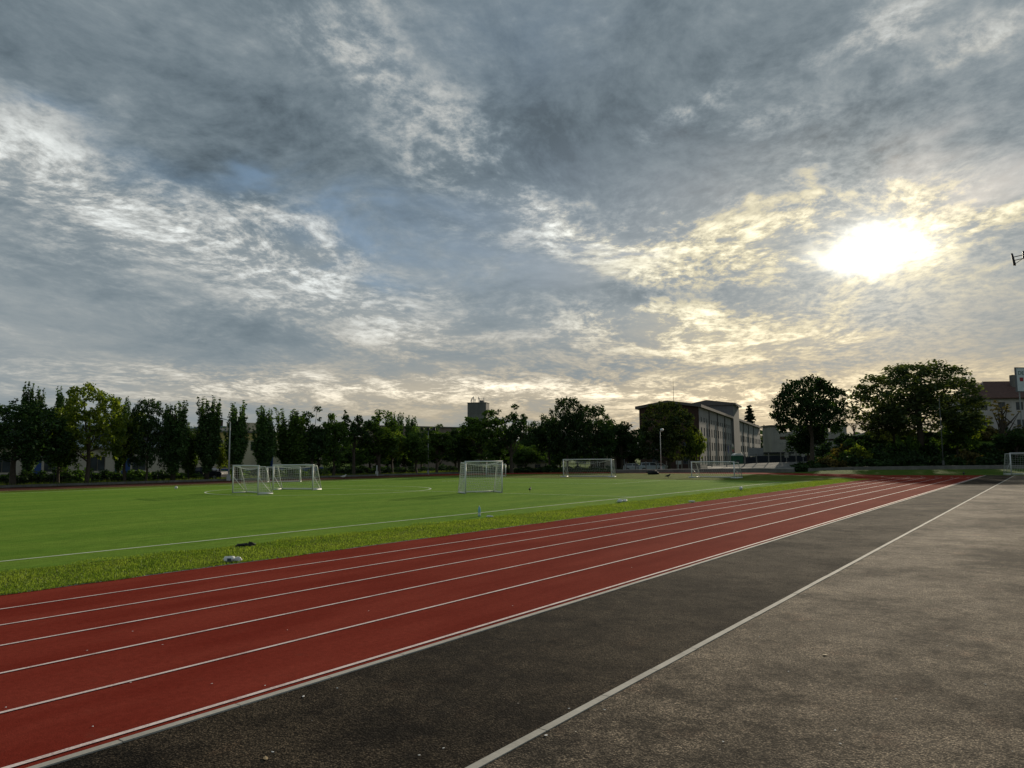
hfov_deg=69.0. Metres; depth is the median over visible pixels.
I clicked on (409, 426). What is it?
poplar tree
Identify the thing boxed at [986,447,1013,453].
shrub
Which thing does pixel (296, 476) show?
grass
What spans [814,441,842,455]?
shrub
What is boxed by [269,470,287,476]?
shrub
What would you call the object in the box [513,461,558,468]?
kiosk
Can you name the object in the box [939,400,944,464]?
street lamp
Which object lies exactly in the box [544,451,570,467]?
tree
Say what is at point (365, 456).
tree
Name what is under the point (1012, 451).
shrub
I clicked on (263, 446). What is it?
poplar tree
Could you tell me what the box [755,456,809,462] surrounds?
noticeboard
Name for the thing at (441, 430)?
apartment building
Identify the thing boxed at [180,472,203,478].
shrub
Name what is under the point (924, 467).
retaining wall
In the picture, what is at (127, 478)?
shrub
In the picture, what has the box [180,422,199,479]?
poplar tree
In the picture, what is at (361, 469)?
shrub
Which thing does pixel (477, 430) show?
tree
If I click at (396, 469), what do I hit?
shrub
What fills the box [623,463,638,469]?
parked car
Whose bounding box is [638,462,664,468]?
parked car
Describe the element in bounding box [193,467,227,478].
parked car
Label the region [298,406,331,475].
tree
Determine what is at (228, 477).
street lamp
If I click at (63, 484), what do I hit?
kerb wall
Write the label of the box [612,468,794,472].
retaining wall
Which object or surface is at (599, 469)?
shrub
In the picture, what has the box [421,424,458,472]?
tree
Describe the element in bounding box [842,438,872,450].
shrub
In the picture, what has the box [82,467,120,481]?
shrub
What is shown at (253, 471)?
shrub
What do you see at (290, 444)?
poplar tree
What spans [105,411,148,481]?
tree
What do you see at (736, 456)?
guard booth
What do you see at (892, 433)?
tree
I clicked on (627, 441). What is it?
tree
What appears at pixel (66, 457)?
tree
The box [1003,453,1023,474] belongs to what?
football goal
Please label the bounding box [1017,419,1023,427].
window
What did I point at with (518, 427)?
tree
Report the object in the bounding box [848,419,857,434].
tree
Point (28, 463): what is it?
poplar tree
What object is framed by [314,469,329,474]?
shrub
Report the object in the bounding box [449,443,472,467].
tree
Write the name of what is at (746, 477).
infield grass
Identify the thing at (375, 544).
kerb
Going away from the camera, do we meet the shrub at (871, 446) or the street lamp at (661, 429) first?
the street lamp at (661, 429)
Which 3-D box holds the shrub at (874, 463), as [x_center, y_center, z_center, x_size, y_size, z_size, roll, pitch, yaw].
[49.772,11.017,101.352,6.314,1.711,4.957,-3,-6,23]
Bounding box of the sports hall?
[0,410,196,446]
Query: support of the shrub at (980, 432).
on the ground at (939, 472)
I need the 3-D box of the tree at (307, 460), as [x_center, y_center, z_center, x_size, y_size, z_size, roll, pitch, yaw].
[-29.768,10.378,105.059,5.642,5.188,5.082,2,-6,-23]
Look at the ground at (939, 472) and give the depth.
91.77 m
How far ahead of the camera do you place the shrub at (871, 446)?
115.14 m
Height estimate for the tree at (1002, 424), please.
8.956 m
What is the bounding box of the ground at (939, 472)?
[323,439,1023,474]
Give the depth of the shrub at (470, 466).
117.00 m
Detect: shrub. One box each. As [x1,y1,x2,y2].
[0,469,39,484]
[26,469,50,483]
[33,468,69,483]
[61,469,103,483]
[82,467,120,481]
[112,474,136,481]
[126,469,152,480]
[150,471,164,480]
[152,469,169,479]
[163,472,193,479]
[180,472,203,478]
[224,468,250,477]
[246,469,261,477]
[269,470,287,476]
[283,470,309,475]
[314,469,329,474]
[322,464,351,474]
[341,465,372,474]
[366,465,392,473]
[384,466,402,472]
[393,466,420,473]
[425,464,447,470]
[443,466,469,471]
[461,463,485,470]
[474,466,503,472]
[504,466,535,472]
[541,463,569,472]
[568,465,585,471]
[587,465,622,471]
[790,460,829,471]
[810,455,847,467]
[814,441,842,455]
[815,451,860,465]
[817,451,839,458]
[830,443,853,452]
[832,433,861,444]
[840,454,874,466]
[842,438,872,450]
[843,443,872,458]
[855,431,887,443]
[859,442,884,450]
[861,459,898,466]
[921,454,953,465]
[923,429,931,438]
[925,440,955,453]
[929,430,950,441]
[953,449,983,464]
[970,455,1017,464]
[972,446,1008,456]
[975,429,991,439]
[981,426,1005,440]
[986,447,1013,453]
[997,454,1023,464]
[1005,449,1023,458]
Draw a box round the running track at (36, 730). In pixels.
[0,472,957,767]
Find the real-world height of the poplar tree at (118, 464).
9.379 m
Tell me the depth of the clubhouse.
123.72 m
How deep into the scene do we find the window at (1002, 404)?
138.06 m
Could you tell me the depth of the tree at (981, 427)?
111.63 m
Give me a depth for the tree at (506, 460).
139.27 m
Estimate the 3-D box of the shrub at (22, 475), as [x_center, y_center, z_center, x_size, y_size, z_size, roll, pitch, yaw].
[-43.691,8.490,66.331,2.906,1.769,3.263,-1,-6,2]
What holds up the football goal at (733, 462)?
on the infield grass at (746, 477)
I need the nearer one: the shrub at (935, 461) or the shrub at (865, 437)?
the shrub at (935, 461)
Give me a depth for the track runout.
66.88 m
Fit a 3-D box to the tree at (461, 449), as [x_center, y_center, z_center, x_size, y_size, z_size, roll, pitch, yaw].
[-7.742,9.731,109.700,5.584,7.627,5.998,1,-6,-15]
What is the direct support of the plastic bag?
on the infield grass at (746, 477)
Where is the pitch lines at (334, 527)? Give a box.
[0,478,777,561]
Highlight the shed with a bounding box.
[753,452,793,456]
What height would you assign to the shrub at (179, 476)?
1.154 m
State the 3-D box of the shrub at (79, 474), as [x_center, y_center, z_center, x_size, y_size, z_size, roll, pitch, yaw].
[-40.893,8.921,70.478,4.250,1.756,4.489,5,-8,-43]
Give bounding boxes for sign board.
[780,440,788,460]
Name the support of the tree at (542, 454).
on the ground at (939, 472)
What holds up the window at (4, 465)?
in the building at (104, 463)
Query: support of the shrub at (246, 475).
on the ground at (939, 472)
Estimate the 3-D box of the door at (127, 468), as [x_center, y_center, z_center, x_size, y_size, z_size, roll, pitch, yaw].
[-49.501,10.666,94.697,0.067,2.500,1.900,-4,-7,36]
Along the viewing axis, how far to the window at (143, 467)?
96.64 m
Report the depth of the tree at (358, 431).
93.08 m
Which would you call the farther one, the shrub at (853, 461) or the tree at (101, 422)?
the shrub at (853, 461)
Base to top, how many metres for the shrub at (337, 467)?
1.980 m
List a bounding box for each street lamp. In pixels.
[216,418,230,480]
[421,428,435,473]
[660,428,662,468]
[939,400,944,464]
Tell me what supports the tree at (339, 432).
on the ground at (939, 472)
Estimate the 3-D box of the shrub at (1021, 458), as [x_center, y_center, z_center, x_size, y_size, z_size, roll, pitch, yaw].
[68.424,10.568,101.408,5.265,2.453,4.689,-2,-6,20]
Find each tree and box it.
[0,398,74,484]
[13,381,45,471]
[32,426,85,483]
[50,381,128,482]
[51,386,76,472]
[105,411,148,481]
[111,394,131,473]
[124,397,171,480]
[159,400,189,479]
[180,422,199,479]
[194,396,222,478]
[216,439,227,478]
[222,400,250,477]
[250,405,277,477]
[273,407,309,476]
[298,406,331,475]
[299,454,318,468]
[304,445,332,467]
[318,413,352,475]
[325,446,356,467]
[339,443,370,466]
[341,410,371,474]
[350,409,405,473]
[357,449,386,466]
[381,426,409,470]
[389,411,404,467]
[400,427,434,472]
[400,455,408,467]
[404,415,418,466]
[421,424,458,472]
[427,443,455,469]
[448,427,475,471]
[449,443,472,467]
[455,409,506,472]
[466,443,477,465]
[484,426,515,468]
[494,404,531,472]
[501,443,520,467]
[503,444,546,466]
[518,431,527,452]
[526,423,534,447]
[528,413,565,464]
[533,447,547,460]
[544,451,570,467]
[545,396,590,470]
[568,404,618,467]
[568,442,595,465]
[604,418,645,468]
[627,443,643,463]
[636,401,698,468]
[685,429,707,468]
[744,405,761,440]
[768,374,850,460]
[783,423,832,460]
[846,359,991,445]
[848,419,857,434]
[868,404,916,442]
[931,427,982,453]
[937,405,993,439]
[986,400,1021,449]
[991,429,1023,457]
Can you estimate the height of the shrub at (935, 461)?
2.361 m
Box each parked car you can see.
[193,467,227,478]
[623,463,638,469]
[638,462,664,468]
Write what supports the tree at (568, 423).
on the ground at (939, 472)
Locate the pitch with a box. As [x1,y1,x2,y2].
[0,477,810,571]
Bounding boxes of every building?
[0,446,166,474]
[362,425,468,468]
[635,390,761,468]
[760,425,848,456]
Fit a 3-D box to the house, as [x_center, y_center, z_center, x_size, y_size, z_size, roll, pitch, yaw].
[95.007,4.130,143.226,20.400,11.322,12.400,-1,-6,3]
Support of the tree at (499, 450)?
on the ground at (939, 472)
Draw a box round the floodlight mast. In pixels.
[1011,251,1023,265]
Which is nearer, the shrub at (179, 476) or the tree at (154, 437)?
the tree at (154, 437)
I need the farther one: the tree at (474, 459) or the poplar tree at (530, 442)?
the poplar tree at (530, 442)
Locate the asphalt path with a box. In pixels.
[45,475,1013,767]
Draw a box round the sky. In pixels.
[0,0,1023,440]
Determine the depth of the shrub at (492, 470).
114.41 m
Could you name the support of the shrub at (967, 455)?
on the ground at (939, 472)
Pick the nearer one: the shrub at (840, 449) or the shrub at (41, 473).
the shrub at (41, 473)
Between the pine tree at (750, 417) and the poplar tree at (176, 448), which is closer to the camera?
the poplar tree at (176, 448)
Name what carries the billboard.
on the ground at (939, 472)
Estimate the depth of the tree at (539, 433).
119.26 m
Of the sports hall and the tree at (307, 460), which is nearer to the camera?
the tree at (307, 460)
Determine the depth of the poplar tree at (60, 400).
72.16 m
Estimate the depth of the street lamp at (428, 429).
103.06 m
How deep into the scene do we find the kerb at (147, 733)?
7.22 m
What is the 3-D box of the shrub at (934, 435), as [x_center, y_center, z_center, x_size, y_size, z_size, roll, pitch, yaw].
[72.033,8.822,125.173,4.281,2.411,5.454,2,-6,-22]
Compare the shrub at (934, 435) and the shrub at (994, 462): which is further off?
the shrub at (934, 435)
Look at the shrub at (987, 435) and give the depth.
123.69 m
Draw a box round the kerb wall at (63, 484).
[0,471,487,487]
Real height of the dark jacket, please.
0.109 m
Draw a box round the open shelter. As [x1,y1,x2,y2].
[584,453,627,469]
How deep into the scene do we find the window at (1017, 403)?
137.89 m
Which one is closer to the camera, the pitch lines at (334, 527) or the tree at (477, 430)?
the pitch lines at (334, 527)
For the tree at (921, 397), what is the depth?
108.50 m
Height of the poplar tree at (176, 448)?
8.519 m
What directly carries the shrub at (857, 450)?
on the ground at (939, 472)
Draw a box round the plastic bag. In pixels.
[223,556,241,561]
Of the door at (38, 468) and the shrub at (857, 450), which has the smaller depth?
the door at (38, 468)
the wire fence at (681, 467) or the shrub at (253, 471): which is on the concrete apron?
the wire fence at (681, 467)
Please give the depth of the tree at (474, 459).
142.24 m
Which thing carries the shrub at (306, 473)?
on the ground at (939, 472)
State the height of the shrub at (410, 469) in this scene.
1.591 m
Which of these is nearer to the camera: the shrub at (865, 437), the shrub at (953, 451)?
the shrub at (953, 451)
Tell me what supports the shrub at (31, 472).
on the ground at (939, 472)
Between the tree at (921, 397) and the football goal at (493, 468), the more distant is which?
the tree at (921, 397)
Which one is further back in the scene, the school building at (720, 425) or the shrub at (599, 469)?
the school building at (720, 425)
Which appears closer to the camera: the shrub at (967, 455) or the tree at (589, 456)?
the shrub at (967, 455)
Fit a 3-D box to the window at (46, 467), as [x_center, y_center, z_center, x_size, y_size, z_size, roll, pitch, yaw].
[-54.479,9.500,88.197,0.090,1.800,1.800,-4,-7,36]
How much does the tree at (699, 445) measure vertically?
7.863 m
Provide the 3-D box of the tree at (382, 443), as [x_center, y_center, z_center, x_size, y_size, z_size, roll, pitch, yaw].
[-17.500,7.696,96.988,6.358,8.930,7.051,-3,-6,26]
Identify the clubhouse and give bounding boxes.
[179,423,322,472]
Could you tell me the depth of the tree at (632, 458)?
140.22 m
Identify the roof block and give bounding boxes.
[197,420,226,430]
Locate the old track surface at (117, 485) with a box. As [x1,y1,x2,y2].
[0,475,438,490]
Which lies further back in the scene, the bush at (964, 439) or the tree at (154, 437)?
the bush at (964, 439)
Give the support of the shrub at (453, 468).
on the ground at (939, 472)
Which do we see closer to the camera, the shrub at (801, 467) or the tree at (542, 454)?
the shrub at (801, 467)
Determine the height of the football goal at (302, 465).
1.768 m
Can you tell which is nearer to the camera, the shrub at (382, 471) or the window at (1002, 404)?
the shrub at (382, 471)
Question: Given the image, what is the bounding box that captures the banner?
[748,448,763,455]
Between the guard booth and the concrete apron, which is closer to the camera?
the concrete apron
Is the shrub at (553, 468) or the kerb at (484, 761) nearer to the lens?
the kerb at (484, 761)
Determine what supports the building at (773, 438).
on the ground at (939, 472)
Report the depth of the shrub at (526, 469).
114.71 m
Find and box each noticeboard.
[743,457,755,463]
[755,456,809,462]
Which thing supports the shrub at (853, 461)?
on the ground at (939, 472)
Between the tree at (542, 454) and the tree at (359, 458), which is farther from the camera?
the tree at (542, 454)
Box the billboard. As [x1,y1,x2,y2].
[1014,367,1023,428]
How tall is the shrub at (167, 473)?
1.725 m
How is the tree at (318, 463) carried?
on the ground at (939, 472)
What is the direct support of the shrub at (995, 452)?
on the ground at (939, 472)
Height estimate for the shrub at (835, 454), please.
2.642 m
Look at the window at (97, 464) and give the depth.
92.40 m
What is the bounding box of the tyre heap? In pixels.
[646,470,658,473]
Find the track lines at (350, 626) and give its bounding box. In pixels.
[0,476,979,767]
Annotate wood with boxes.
[348,429,859,463]
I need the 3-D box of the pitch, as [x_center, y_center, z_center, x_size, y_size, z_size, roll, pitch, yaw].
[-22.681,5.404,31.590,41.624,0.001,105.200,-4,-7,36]
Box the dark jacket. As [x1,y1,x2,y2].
[235,541,255,546]
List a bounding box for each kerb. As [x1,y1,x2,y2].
[4,473,854,594]
[27,475,984,767]
[465,475,1014,767]
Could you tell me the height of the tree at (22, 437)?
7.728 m
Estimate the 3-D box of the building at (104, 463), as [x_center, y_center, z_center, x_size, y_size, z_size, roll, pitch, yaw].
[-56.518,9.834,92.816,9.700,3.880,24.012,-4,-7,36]
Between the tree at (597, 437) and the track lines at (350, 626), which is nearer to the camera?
the track lines at (350, 626)
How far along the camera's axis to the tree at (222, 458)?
81.22 m
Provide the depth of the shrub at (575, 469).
114.83 m
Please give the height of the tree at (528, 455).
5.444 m
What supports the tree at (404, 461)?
on the ground at (939, 472)
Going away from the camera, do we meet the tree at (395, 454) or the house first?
the tree at (395, 454)
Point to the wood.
(761, 442)
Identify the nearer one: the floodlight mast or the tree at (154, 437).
the floodlight mast
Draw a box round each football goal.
[232,465,272,494]
[266,466,300,481]
[272,464,321,489]
[458,461,502,493]
[486,464,505,476]
[560,459,615,476]
[689,461,742,477]
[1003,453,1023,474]
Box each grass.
[0,466,588,486]
[0,473,853,591]
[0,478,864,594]
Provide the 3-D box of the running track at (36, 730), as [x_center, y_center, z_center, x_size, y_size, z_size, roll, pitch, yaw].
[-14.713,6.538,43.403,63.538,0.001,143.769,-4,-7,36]
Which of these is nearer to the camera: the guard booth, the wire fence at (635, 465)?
the wire fence at (635, 465)
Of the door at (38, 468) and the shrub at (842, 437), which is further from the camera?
the shrub at (842, 437)
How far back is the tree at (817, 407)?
106.26 m
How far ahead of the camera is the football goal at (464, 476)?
45.42 m
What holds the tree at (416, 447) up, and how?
on the ground at (939, 472)
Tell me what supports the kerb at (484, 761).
on the ground at (939, 472)
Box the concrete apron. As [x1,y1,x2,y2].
[708,462,805,471]
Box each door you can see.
[34,461,41,473]
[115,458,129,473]
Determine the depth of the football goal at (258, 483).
46.45 m
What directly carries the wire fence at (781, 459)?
on the concrete apron
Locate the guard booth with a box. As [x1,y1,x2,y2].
[731,453,743,464]
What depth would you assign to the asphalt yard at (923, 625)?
6.99 m
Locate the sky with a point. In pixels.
(421, 209)
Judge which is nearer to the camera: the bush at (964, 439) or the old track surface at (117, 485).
the old track surface at (117, 485)
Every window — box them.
[0,458,10,472]
[44,461,56,471]
[90,456,104,470]
[132,456,145,469]
[998,402,1004,409]
[1016,402,1022,409]
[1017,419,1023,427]
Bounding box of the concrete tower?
[467,396,489,463]
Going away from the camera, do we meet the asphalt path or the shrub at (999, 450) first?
the asphalt path
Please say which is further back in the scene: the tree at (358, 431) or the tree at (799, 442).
the tree at (799, 442)
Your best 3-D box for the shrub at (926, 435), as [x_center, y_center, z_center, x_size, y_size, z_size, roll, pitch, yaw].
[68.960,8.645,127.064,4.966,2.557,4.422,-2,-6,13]
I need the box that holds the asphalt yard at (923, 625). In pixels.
[481,475,1023,767]
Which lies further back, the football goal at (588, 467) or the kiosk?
the kiosk
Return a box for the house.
[944,375,1023,431]
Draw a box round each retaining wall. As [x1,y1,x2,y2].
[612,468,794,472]
[808,465,1023,471]
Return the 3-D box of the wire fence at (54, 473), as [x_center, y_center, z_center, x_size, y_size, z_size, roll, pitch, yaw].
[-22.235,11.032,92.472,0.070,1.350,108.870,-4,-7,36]
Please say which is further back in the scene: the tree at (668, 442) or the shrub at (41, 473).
the tree at (668, 442)
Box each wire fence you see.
[0,463,564,483]
[615,461,666,469]
[677,460,744,468]
[744,451,796,463]
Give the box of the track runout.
[851,475,983,482]
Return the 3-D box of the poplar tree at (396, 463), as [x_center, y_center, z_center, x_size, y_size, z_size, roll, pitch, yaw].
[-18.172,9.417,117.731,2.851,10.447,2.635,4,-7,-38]
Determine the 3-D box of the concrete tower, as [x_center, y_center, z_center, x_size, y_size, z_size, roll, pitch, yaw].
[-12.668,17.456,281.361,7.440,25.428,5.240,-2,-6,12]
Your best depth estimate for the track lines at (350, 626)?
9.92 m
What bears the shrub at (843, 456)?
on the ground at (939, 472)

